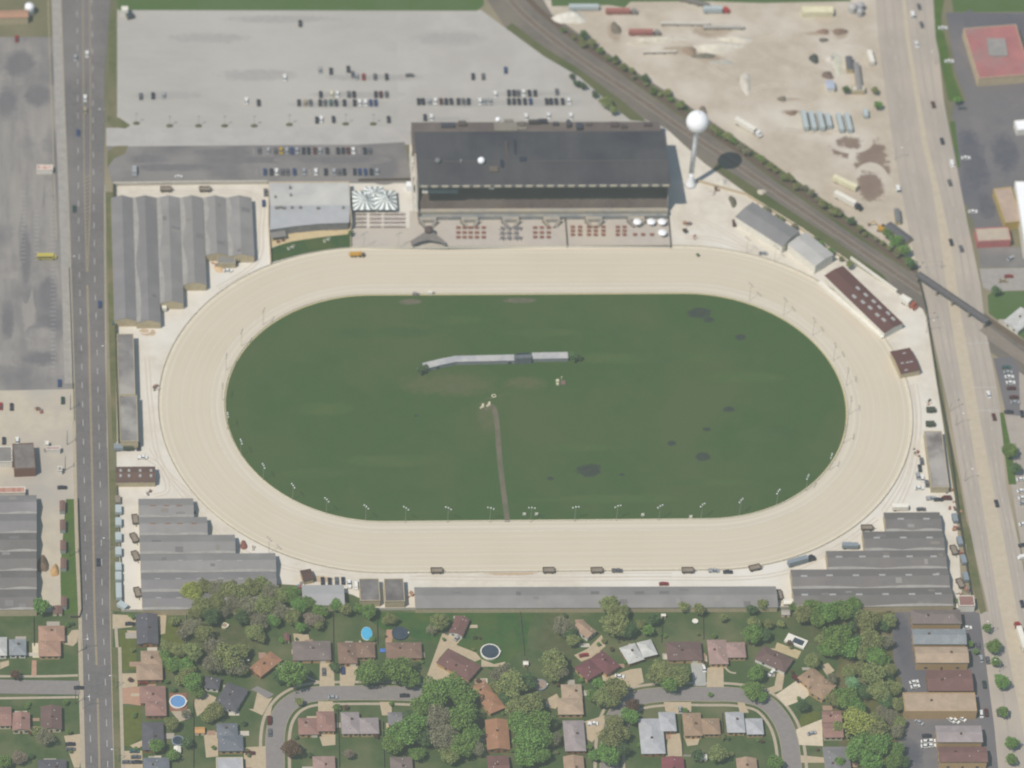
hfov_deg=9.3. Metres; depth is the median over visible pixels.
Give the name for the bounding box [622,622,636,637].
tree
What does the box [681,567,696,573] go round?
wagon
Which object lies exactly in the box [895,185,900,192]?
van
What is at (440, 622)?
tree
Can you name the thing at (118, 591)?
trailer
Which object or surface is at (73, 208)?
parked car
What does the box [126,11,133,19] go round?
dark container
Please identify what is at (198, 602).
tree
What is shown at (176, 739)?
swimming pool
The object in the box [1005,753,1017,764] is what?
tree
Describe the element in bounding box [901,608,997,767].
flats parking lot
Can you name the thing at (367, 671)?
tree
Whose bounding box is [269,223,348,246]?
clubhouse terrace
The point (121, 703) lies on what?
pavement
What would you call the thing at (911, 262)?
tree
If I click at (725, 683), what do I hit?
sidewalk
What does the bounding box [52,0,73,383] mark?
pavement
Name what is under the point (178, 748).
garden shed
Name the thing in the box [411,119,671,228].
grandstand
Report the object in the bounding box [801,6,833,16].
container office
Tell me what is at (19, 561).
barn
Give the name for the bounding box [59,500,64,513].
shed
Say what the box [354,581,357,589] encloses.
van
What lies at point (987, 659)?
parked car
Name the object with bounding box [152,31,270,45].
lot stain
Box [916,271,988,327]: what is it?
railway bridge
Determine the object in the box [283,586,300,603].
tree
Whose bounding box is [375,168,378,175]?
parked car
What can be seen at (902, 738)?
parked car
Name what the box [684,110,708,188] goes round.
water tower
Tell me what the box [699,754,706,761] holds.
garden shed
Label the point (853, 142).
mud ground
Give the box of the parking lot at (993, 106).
[946,13,1023,216]
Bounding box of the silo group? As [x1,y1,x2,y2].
[848,2,863,17]
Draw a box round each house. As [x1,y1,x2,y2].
[0,637,25,658]
[0,707,29,733]
[38,626,64,659]
[38,759,66,767]
[40,705,61,732]
[136,612,158,647]
[136,651,162,683]
[139,686,166,718]
[142,722,163,752]
[143,757,169,767]
[203,676,247,713]
[216,723,243,754]
[216,757,242,767]
[249,651,281,679]
[292,641,330,663]
[298,711,334,737]
[312,756,334,767]
[337,642,374,666]
[340,712,378,736]
[385,642,421,660]
[387,712,402,726]
[390,757,412,767]
[436,648,480,682]
[448,615,469,638]
[472,681,505,716]
[485,718,509,752]
[487,755,509,767]
[557,684,583,717]
[562,720,585,753]
[563,755,583,767]
[574,620,596,640]
[574,650,619,682]
[619,639,657,666]
[638,712,676,756]
[661,756,683,767]
[666,642,702,663]
[682,713,720,738]
[707,640,745,666]
[725,712,763,737]
[736,756,756,767]
[754,646,793,674]
[797,668,836,702]
[821,711,843,740]
[822,747,850,767]
[1003,307,1023,334]
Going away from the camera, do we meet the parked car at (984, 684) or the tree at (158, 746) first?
the tree at (158, 746)
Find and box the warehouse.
[1013,181,1023,258]
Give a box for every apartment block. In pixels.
[902,692,976,718]
[910,610,961,630]
[911,629,966,651]
[914,647,968,669]
[926,670,973,691]
[935,726,982,748]
[937,747,987,767]
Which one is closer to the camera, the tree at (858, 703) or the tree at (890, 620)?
the tree at (858, 703)
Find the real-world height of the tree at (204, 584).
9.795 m
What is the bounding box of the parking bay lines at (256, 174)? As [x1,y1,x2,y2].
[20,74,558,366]
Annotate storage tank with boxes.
[25,2,33,15]
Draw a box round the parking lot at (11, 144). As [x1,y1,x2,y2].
[0,37,71,390]
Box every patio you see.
[15,636,25,638]
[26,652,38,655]
[47,621,59,625]
[65,635,70,640]
[125,633,136,638]
[129,662,140,666]
[147,647,156,650]
[164,733,173,738]
[207,731,215,734]
[238,731,248,735]
[258,652,265,657]
[335,723,340,727]
[579,643,589,646]
[664,734,670,738]
[822,705,832,709]
[851,762,857,766]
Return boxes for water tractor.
[348,251,364,257]
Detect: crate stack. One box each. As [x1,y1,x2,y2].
[35,407,42,413]
[153,384,159,390]
[683,221,691,226]
[952,526,960,530]
[964,586,969,592]
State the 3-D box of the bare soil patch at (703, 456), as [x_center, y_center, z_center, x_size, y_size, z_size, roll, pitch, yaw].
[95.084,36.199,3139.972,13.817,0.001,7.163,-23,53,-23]
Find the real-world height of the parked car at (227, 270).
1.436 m
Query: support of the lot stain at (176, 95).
on the parking lot at (145, 61)
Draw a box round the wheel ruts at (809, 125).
[789,115,825,136]
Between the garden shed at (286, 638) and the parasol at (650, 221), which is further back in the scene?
the parasol at (650, 221)
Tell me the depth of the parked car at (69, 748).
2989.74 m
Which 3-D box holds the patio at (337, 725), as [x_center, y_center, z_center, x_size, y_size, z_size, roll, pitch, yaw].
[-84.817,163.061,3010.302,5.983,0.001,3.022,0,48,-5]
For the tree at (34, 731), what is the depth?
2989.40 m
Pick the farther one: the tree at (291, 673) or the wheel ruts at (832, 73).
the wheel ruts at (832, 73)
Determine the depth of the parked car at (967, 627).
3073.73 m
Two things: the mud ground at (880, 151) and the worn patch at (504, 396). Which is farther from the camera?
the mud ground at (880, 151)
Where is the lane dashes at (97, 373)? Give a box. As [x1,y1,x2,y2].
[77,0,107,766]
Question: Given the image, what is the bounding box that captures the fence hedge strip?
[106,192,116,446]
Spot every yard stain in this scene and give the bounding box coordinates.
[605,15,623,48]
[654,44,698,55]
[681,22,739,40]
[689,52,731,65]
[733,76,751,83]
[775,108,802,115]
[786,96,806,101]
[796,30,830,35]
[831,25,850,41]
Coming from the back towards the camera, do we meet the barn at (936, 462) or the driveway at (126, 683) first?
the barn at (936, 462)
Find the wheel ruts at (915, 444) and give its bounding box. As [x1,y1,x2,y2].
[898,384,921,511]
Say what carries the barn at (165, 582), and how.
on the gravel ground at (723, 213)
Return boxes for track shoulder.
[158,246,912,573]
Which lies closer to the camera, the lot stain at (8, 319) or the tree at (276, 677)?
the tree at (276, 677)
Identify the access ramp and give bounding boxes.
[409,152,417,212]
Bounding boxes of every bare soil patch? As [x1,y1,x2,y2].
[137,328,150,333]
[137,328,159,336]
[300,574,339,583]
[474,569,549,576]
[546,476,554,480]
[570,461,608,480]
[663,439,680,446]
[683,304,716,321]
[690,450,714,462]
[699,426,713,432]
[701,315,717,323]
[719,405,737,413]
[733,333,747,340]
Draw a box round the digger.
[868,221,884,232]
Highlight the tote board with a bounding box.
[422,352,567,371]
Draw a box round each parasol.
[633,218,641,224]
[647,218,655,224]
[658,218,665,224]
[658,229,666,235]
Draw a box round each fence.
[70,497,80,617]
[113,180,267,185]
[113,184,119,442]
[121,606,788,611]
[268,183,270,263]
[351,246,669,248]
[358,178,413,180]
[697,180,846,261]
[919,279,971,594]
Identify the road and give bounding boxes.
[61,0,113,767]
[106,127,411,145]
[876,0,1023,767]
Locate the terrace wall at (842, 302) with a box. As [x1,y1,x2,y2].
[818,281,882,339]
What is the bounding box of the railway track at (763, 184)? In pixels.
[510,0,920,291]
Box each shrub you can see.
[295,698,303,705]
[330,664,339,671]
[579,40,587,46]
[579,82,587,89]
[588,38,596,45]
[620,62,627,70]
[640,73,648,80]
[650,87,655,94]
[662,89,671,95]
[719,613,727,621]
[727,133,734,142]
[736,143,744,150]
[742,147,750,155]
[765,162,773,169]
[776,620,785,627]
[793,182,800,189]
[807,188,815,196]
[842,85,850,93]
[846,260,854,267]
[847,216,855,224]
[856,225,863,231]
[871,86,878,94]
[873,101,882,109]
[953,96,961,104]
[967,640,973,647]
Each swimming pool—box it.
[169,695,186,708]
[172,735,182,745]
[221,622,228,628]
[361,627,371,640]
[392,626,408,640]
[480,644,500,659]
[534,679,547,690]
[784,633,807,649]
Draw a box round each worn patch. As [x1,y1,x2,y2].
[379,366,508,400]
[392,298,426,305]
[470,392,516,401]
[473,401,499,440]
[495,374,554,392]
[496,297,543,303]
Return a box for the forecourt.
[978,247,1023,266]
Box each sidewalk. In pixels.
[0,674,77,676]
[0,696,77,698]
[78,630,81,767]
[114,627,118,646]
[259,681,422,745]
[288,703,409,767]
[593,682,807,767]
[622,704,779,767]
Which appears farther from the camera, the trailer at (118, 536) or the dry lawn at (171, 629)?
the trailer at (118, 536)
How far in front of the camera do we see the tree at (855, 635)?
3055.98 m
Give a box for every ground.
[0,0,1023,646]
[0,387,73,611]
[0,612,80,767]
[113,609,837,767]
[115,119,961,608]
[544,0,915,261]
[821,127,895,167]
[829,130,872,152]
[832,612,903,767]
[848,121,895,188]
[851,162,889,207]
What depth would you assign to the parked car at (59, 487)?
3100.08 m
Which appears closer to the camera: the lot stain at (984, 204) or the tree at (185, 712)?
the tree at (185, 712)
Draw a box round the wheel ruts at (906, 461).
[881,384,916,512]
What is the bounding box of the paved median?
[902,0,1023,732]
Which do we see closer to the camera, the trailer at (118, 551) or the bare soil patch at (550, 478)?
the trailer at (118, 551)
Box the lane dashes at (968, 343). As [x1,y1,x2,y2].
[890,24,1020,705]
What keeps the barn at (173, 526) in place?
on the gravel ground at (723, 213)
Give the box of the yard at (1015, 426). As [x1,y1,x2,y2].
[1006,372,1023,559]
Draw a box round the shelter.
[890,348,919,377]
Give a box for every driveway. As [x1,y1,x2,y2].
[0,660,8,668]
[31,660,35,675]
[32,643,38,657]
[64,630,77,645]
[64,734,80,767]
[113,614,135,628]
[122,673,137,687]
[122,687,140,705]
[124,751,142,767]
[130,741,141,747]
[158,615,165,634]
[171,709,191,721]
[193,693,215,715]
[204,732,217,757]
[243,746,265,767]
[250,692,272,714]
[251,686,273,698]
[264,707,271,715]
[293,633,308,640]
[318,701,333,710]
[319,662,334,686]
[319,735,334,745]
[340,664,357,685]
[380,702,391,714]
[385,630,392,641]
[424,631,480,682]
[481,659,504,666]
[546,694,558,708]
[574,635,604,660]
[584,715,604,741]
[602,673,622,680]
[620,668,643,687]
[664,702,690,713]
[666,733,682,755]
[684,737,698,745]
[691,663,705,685]
[707,664,723,686]
[738,702,748,712]
[767,673,783,692]
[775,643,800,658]
[776,681,808,705]
[796,719,822,745]
[800,755,823,762]
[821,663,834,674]
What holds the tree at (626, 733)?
on the ground at (36, 26)
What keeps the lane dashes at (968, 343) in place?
on the road at (1014, 721)
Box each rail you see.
[158,245,912,572]
[224,292,847,521]
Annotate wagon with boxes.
[129,532,138,544]
[131,514,138,523]
[131,550,139,561]
[133,586,141,599]
[160,186,174,192]
[199,186,213,192]
[430,567,442,573]
[542,567,554,573]
[590,567,605,573]
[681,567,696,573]
[748,563,762,571]
[776,589,782,601]
[861,524,872,530]
[949,544,958,556]
[955,577,965,589]
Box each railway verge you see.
[506,23,644,120]
[567,29,709,126]
[714,163,888,282]
[719,130,915,270]
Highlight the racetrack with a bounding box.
[162,248,908,569]
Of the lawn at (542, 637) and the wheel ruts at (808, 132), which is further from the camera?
the wheel ruts at (808, 132)
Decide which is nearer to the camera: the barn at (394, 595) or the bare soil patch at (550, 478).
the barn at (394, 595)
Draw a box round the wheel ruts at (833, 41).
[814,23,850,48]
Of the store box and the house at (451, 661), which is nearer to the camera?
the house at (451, 661)
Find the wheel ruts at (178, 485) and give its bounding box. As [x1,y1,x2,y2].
[145,358,345,577]
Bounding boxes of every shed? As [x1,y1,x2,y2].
[0,487,24,494]
[53,605,61,615]
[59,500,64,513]
[60,519,65,532]
[60,540,65,553]
[60,558,65,571]
[61,596,66,609]
[174,745,180,754]
[195,727,204,735]
[217,256,235,267]
[284,633,289,642]
[300,569,313,584]
[302,585,344,611]
[523,661,528,666]
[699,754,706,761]
[781,610,789,616]
[783,599,792,605]
[845,56,853,72]
[853,62,862,89]
[884,222,912,244]
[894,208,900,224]
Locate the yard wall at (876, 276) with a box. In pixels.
[850,256,896,292]
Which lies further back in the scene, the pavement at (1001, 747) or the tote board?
the tote board
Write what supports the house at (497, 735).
on the ground at (36, 26)
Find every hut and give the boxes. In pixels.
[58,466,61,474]
[121,6,127,15]
[825,80,834,92]
[851,85,864,94]
[1013,120,1023,135]
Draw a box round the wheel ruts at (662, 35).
[640,34,691,44]
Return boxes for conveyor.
[642,50,675,54]
[661,21,709,26]
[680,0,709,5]
[703,25,743,29]
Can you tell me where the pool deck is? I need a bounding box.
[169,693,186,710]
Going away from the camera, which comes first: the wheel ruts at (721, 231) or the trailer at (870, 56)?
the wheel ruts at (721, 231)
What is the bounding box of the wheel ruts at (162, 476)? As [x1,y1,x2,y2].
[143,454,170,497]
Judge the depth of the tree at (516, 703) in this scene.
3010.04 m
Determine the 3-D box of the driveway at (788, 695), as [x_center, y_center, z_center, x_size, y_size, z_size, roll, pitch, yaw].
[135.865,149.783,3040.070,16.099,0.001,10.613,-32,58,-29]
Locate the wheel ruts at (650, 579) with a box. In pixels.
[410,517,877,580]
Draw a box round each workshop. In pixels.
[0,446,11,467]
[12,443,35,476]
[735,202,799,252]
[787,232,833,273]
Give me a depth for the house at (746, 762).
3005.32 m
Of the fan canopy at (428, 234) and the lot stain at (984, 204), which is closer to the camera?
the fan canopy at (428, 234)
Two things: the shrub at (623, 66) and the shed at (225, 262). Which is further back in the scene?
the shrub at (623, 66)
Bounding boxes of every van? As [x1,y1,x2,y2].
[132,165,136,175]
[267,715,271,724]
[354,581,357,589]
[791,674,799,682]
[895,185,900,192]
[910,11,915,18]
[941,495,951,500]
[949,159,954,167]
[1017,554,1023,559]
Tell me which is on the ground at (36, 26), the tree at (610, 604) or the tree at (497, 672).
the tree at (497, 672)
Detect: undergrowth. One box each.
[158,617,276,692]
[166,584,359,625]
[391,661,494,767]
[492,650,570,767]
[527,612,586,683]
[773,609,842,651]
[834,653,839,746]
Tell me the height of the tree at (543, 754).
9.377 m
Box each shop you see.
[0,10,27,24]
[957,595,974,611]
[992,187,1019,228]
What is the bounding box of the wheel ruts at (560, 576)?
[416,573,671,576]
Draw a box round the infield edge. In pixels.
[224,293,847,521]
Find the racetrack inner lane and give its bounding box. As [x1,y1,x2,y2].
[212,284,859,531]
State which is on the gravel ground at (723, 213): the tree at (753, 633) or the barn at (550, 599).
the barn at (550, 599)
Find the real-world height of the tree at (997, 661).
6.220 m
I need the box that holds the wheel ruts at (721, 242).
[685,235,755,254]
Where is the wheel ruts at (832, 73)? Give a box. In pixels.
[809,70,862,76]
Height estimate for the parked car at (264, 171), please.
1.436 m
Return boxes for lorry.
[605,8,637,14]
[628,29,660,35]
[703,6,729,13]
[734,116,762,137]
[787,554,815,567]
[833,190,862,211]
[898,294,917,310]
[1014,621,1023,651]
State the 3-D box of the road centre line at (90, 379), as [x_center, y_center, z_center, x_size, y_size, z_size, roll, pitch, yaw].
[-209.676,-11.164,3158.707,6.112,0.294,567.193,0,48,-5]
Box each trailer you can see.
[114,443,122,451]
[115,495,120,503]
[115,504,121,514]
[115,517,121,527]
[115,532,121,541]
[115,547,121,556]
[115,562,121,571]
[115,572,121,581]
[116,582,121,600]
[117,600,128,610]
[123,446,135,450]
[569,4,600,10]
[801,110,808,130]
[808,111,816,130]
[816,111,824,130]
[824,113,831,128]
[832,174,857,191]
[835,113,844,132]
[842,542,859,549]
[844,113,852,132]
[863,109,868,117]
[866,50,874,64]
[892,503,909,510]
[925,421,935,426]
[926,407,936,412]
[951,513,958,522]
[956,536,962,545]
[960,554,966,564]
[962,572,969,581]
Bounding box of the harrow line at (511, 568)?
[163,249,907,569]
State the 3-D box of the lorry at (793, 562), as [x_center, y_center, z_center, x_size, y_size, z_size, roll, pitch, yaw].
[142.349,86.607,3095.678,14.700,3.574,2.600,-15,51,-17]
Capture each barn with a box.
[0,495,36,513]
[0,514,36,532]
[0,533,36,551]
[0,551,36,570]
[0,571,36,589]
[0,589,36,615]
[111,195,136,326]
[115,466,155,486]
[117,334,134,394]
[119,395,137,447]
[133,195,160,328]
[138,498,193,516]
[139,517,207,540]
[140,535,235,553]
[140,553,275,572]
[141,572,276,597]
[142,592,276,614]
[157,195,183,308]
[180,195,206,290]
[203,195,227,260]
[226,195,254,262]
[359,578,379,606]
[384,578,404,607]
[414,586,777,612]
[790,568,949,590]
[792,587,953,612]
[824,266,902,338]
[825,550,946,568]
[861,531,944,550]
[883,512,941,530]
[923,431,948,492]
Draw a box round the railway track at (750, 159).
[528,0,905,265]
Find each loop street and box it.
[266,686,422,767]
[600,687,800,767]
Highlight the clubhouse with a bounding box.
[269,181,351,233]
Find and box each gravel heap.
[37,555,48,572]
[50,564,58,576]
[214,266,224,272]
[240,540,247,549]
[552,11,585,23]
[611,22,621,33]
[626,41,656,44]
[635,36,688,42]
[682,46,696,55]
[691,53,714,58]
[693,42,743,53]
[699,106,706,113]
[708,60,732,64]
[708,191,715,195]
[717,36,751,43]
[717,179,726,185]
[728,196,736,207]
[740,72,750,95]
[757,189,766,194]
[777,96,785,101]
[786,110,796,115]
[809,54,818,63]
[816,29,828,34]
[819,38,828,42]
[821,71,833,79]
[825,55,834,61]
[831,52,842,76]
[833,29,848,34]
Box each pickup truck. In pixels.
[137,455,147,459]
[264,188,267,196]
[347,580,350,588]
[587,721,597,725]
[611,568,622,572]
[708,568,718,572]
[926,496,935,500]
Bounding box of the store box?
[406,182,411,191]
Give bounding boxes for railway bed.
[488,0,1023,374]
[526,0,1023,346]
[979,325,1023,363]
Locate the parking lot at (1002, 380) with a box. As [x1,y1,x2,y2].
[993,357,1019,415]
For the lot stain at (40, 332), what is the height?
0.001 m
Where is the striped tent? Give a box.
[351,187,397,210]
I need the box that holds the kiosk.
[46,446,59,454]
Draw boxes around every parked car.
[2,437,5,444]
[57,485,66,489]
[65,742,74,745]
[65,747,74,750]
[72,205,75,212]
[74,686,83,689]
[96,558,99,565]
[122,760,131,763]
[125,622,134,625]
[129,749,138,752]
[131,755,140,758]
[132,760,141,763]
[223,268,232,271]
[245,751,254,754]
[263,168,266,175]
[268,728,271,736]
[302,168,305,175]
[314,168,317,175]
[322,668,325,675]
[324,168,327,175]
[328,695,337,699]
[332,168,335,175]
[335,577,338,584]
[341,577,344,584]
[341,666,344,674]
[368,685,377,688]
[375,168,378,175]
[400,693,409,697]
[405,73,413,76]
[579,653,588,657]
[615,674,624,678]
[659,582,668,585]
[702,665,705,672]
[723,570,732,573]
[758,251,767,254]
[768,669,775,675]
[806,731,816,735]
[896,736,905,740]
[909,680,918,684]
[910,684,919,688]
[914,486,923,489]
[914,719,923,725]
[916,472,919,479]
[916,507,925,510]
[917,464,921,471]
[920,739,930,743]
[921,744,930,747]
[922,734,931,737]
[927,739,935,742]
[928,743,935,747]
[934,497,942,501]
[945,59,953,62]
[957,106,966,109]
[961,156,970,159]
[962,625,971,629]
[968,210,977,213]
[976,641,979,649]
[979,655,983,662]
[979,710,983,717]
[982,680,986,688]
[984,709,988,716]
[985,656,989,663]
[991,413,996,420]
[998,279,1007,282]
[1001,365,1010,368]
[1003,370,1012,373]
[1004,274,1012,277]
[1004,410,1013,413]
[1006,255,1014,261]
[1006,380,1015,384]
[1007,386,1015,389]
[1009,395,1018,398]
[1010,400,1019,403]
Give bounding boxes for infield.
[226,294,845,520]
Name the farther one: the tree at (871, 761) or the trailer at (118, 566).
the trailer at (118, 566)
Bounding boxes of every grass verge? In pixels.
[108,116,129,127]
[108,146,127,165]
[109,8,116,116]
[109,470,120,610]
[111,647,120,767]
[928,329,965,543]
[933,0,962,100]
[950,121,959,166]
[963,512,985,613]
[1000,413,1015,483]
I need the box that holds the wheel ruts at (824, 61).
[808,51,844,73]
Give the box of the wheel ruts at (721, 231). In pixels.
[678,209,771,259]
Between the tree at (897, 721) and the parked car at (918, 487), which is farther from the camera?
the parked car at (918, 487)
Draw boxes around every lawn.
[60,499,77,613]
[119,630,136,671]
[123,706,141,745]
[161,619,183,671]
[271,234,349,262]
[359,612,534,670]
[799,712,819,726]
[988,291,1023,338]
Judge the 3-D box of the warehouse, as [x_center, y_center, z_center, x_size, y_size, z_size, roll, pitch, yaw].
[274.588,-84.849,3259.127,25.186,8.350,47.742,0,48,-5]
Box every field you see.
[118,0,483,10]
[551,0,850,7]
[952,0,1023,11]
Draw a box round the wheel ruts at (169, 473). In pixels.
[149,447,193,496]
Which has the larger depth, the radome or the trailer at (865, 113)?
the trailer at (865, 113)
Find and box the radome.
[478,157,484,163]
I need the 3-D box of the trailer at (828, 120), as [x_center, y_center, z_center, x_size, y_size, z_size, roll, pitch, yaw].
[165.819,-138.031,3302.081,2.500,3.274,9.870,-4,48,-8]
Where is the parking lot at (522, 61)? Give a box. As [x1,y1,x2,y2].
[397,11,623,118]
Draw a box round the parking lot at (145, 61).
[117,9,667,130]
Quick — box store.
[962,24,1023,86]
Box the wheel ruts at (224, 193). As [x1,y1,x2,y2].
[128,190,264,288]
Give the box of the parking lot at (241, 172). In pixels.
[108,142,410,183]
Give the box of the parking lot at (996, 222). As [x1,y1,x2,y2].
[971,184,1002,230]
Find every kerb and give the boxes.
[48,0,56,239]
[61,3,84,755]
[104,192,113,763]
[265,685,420,757]
[284,700,408,767]
[602,686,801,767]
[618,701,782,767]
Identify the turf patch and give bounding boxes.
[308,452,485,468]
[531,349,768,366]
[663,370,821,384]
[724,421,812,447]
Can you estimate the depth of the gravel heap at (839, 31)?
3348.43 m
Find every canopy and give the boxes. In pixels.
[37,165,52,173]
[269,231,286,239]
[411,226,445,246]
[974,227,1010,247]
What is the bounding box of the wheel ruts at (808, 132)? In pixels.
[785,128,836,133]
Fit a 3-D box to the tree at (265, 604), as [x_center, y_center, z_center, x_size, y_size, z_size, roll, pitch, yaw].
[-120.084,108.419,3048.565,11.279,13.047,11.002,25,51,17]
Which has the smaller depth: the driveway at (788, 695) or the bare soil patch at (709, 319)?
the driveway at (788, 695)
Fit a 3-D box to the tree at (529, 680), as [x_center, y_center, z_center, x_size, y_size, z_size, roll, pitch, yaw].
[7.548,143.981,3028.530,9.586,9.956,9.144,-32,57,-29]
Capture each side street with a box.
[0,680,79,694]
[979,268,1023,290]
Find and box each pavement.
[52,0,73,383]
[72,421,84,767]
[118,647,124,767]
[979,611,1009,767]
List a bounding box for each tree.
[0,755,11,767]
[9,670,19,679]
[12,750,27,763]
[30,726,42,735]
[33,598,50,614]
[36,728,55,744]
[148,739,164,752]
[159,649,170,659]
[160,639,172,651]
[162,656,178,671]
[164,717,178,730]
[166,748,179,760]
[168,615,179,625]
[169,642,185,656]
[175,628,188,639]
[175,673,182,685]
[176,657,193,671]
[178,581,202,599]
[179,668,193,681]
[179,735,192,748]
[180,618,201,634]
[181,642,202,661]
[181,709,190,717]
[182,672,202,690]
[187,607,202,618]
[189,686,204,697]
[191,597,210,613]
[194,625,214,641]
[195,577,210,592]
[199,712,213,722]
[201,653,223,674]
[202,608,220,624]
[203,638,226,653]
[203,700,224,719]
[206,591,224,608]
[206,632,214,641]
[207,578,222,595]
[212,642,241,669]
[217,579,235,596]
[219,605,229,617]
[223,595,242,610]
[226,583,248,599]
[226,659,249,674]
[233,609,249,624]
[234,643,250,658]
[236,595,257,615]
[236,669,248,676]
[241,577,263,595]
[245,624,263,639]
[250,612,265,627]
[253,593,276,613]
[254,610,269,620]
[254,632,265,643]
[255,575,270,592]
[261,583,281,599]
[262,622,268,631]
[267,614,280,626]
[269,600,288,619]
[272,587,288,603]
[272,670,283,684]
[275,661,308,686]
[280,738,301,757]
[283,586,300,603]
[285,608,300,625]
[290,596,306,612]
[294,622,307,632]
[303,595,315,608]
[303,612,323,625]
[312,604,328,616]
[313,619,323,630]
[328,598,341,610]
[338,602,351,615]
[343,748,353,759]
[353,602,363,613]
[354,658,383,684]
[361,604,376,618]
[378,666,390,682]
[379,656,412,683]
[381,734,404,753]
[382,612,398,624]
[383,716,421,744]
[401,709,413,718]
[402,669,420,687]
[406,713,427,730]
[408,747,425,760]
[409,695,431,715]
[415,730,431,747]
[416,364,425,373]
[421,675,450,708]
[426,624,436,634]
[426,703,451,728]
[426,724,457,750]
[430,613,449,631]
[437,671,470,702]
[438,745,460,764]
[447,703,476,731]
[448,732,475,756]
[453,686,479,706]
[461,723,483,742]
[470,739,483,755]
[488,681,502,694]
[489,662,511,680]
[495,667,527,696]
[497,692,514,703]
[504,693,534,714]
[507,709,535,734]
[512,722,547,751]
[515,745,539,766]
[521,691,543,712]
[522,671,537,690]
[528,709,554,729]
[534,747,551,763]
[538,647,567,670]
[539,726,555,747]
[541,665,561,681]
[548,718,559,729]
[549,731,561,745]
[553,615,575,634]
[556,666,569,678]
[562,623,576,636]
[566,634,580,645]
[569,351,578,361]
[579,30,588,37]
[585,689,596,702]
[587,748,600,760]
[592,678,603,688]
[592,686,612,706]
[596,722,622,747]
[597,747,620,765]
[598,96,612,108]
[598,595,619,613]
[598,742,614,750]
[599,614,630,636]
[604,677,630,698]
[604,694,620,708]
[604,714,623,728]
[609,106,617,115]
[612,604,629,616]
[616,742,631,757]
[617,726,630,741]
[620,707,640,724]
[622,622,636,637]
[625,699,639,710]
[635,620,645,628]
[641,624,654,635]
[645,659,673,683]
[647,613,659,625]
[660,676,677,691]
[671,665,690,686]
[678,100,685,107]
[679,601,690,610]
[690,748,703,760]
[693,603,704,615]
[707,743,728,761]
[713,127,721,134]
[722,131,730,140]
[740,681,763,700]
[741,623,763,643]
[746,605,758,615]
[746,615,760,625]
[747,664,764,681]
[757,599,768,608]
[758,691,767,701]
[761,628,771,641]
[764,619,774,628]
[766,753,784,767]
[783,172,791,180]
[789,601,795,610]
[794,604,812,622]
[796,698,808,711]
[803,599,821,612]
[804,652,820,668]
[810,610,825,626]
[813,634,824,645]
[816,601,837,622]
[816,642,838,656]
[818,199,827,208]
[820,624,853,649]
[824,690,841,707]
[827,206,838,215]
[827,672,836,683]
[831,687,858,708]
[832,720,843,731]
[834,599,855,619]
[834,757,844,765]
[837,636,861,657]
[841,664,856,677]
[842,706,877,735]
[844,620,857,631]
[845,595,863,610]
[845,676,860,690]
[845,734,874,761]
[848,698,865,710]
[850,606,860,621]
[852,634,862,644]
[854,609,881,630]
[854,660,865,675]
[855,643,867,660]
[856,728,870,740]
[857,683,872,698]
[859,627,884,650]
[859,753,884,767]
[861,661,888,685]
[863,712,889,735]
[864,646,886,665]
[865,680,890,700]
[867,733,892,755]
[876,704,888,716]
[877,620,889,631]
[877,693,892,708]
[879,613,896,626]
[879,635,894,648]
[880,709,898,724]
[882,228,892,238]
[882,655,890,663]
[882,663,897,674]
[882,672,894,681]
[884,752,903,767]
[886,680,902,695]
[887,724,903,737]
[887,742,905,756]
[889,235,902,248]
[891,697,903,710]
[891,715,906,725]
[897,244,910,256]
[899,755,909,767]
[906,258,917,269]
[982,623,991,631]
[984,639,1001,652]
[989,656,1000,665]
[991,285,1001,294]
[994,674,1010,689]
[996,706,1007,717]
[1001,443,1017,457]
[1004,736,1020,748]
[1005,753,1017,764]
[1009,463,1022,474]
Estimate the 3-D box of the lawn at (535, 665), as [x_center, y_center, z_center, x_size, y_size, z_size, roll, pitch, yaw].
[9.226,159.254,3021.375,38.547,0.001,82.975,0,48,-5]
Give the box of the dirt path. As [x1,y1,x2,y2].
[483,404,509,521]
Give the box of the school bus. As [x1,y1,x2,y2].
[37,253,55,259]
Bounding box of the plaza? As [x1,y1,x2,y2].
[351,211,670,248]
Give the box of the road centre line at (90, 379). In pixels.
[82,0,99,762]
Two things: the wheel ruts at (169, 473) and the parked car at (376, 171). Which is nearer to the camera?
the wheel ruts at (169, 473)
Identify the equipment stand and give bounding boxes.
[556,376,565,384]
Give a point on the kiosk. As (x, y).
(50, 450)
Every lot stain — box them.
[0,45,42,82]
[0,79,21,124]
[0,269,40,280]
[0,291,17,348]
[0,347,25,369]
[6,154,25,267]
[11,347,63,369]
[18,208,33,303]
[19,81,54,110]
[19,259,38,347]
[21,107,54,157]
[25,323,62,341]
[26,150,45,245]
[33,269,60,318]
[44,42,63,85]
[52,119,58,207]
[52,249,59,319]
[113,162,231,172]
[117,89,215,102]
[118,151,176,163]
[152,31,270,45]
[180,155,293,164]
[185,146,263,157]
[197,67,314,83]
[199,13,376,24]
[270,98,403,110]
[291,90,405,98]
[309,73,439,81]
[362,150,405,184]
[395,97,528,108]
[398,30,497,46]
[402,116,480,121]
[492,90,570,97]
[510,97,594,107]
[893,612,911,677]
[898,730,927,767]
[954,112,991,207]
[962,9,976,66]
[972,185,997,223]
[985,125,1023,181]

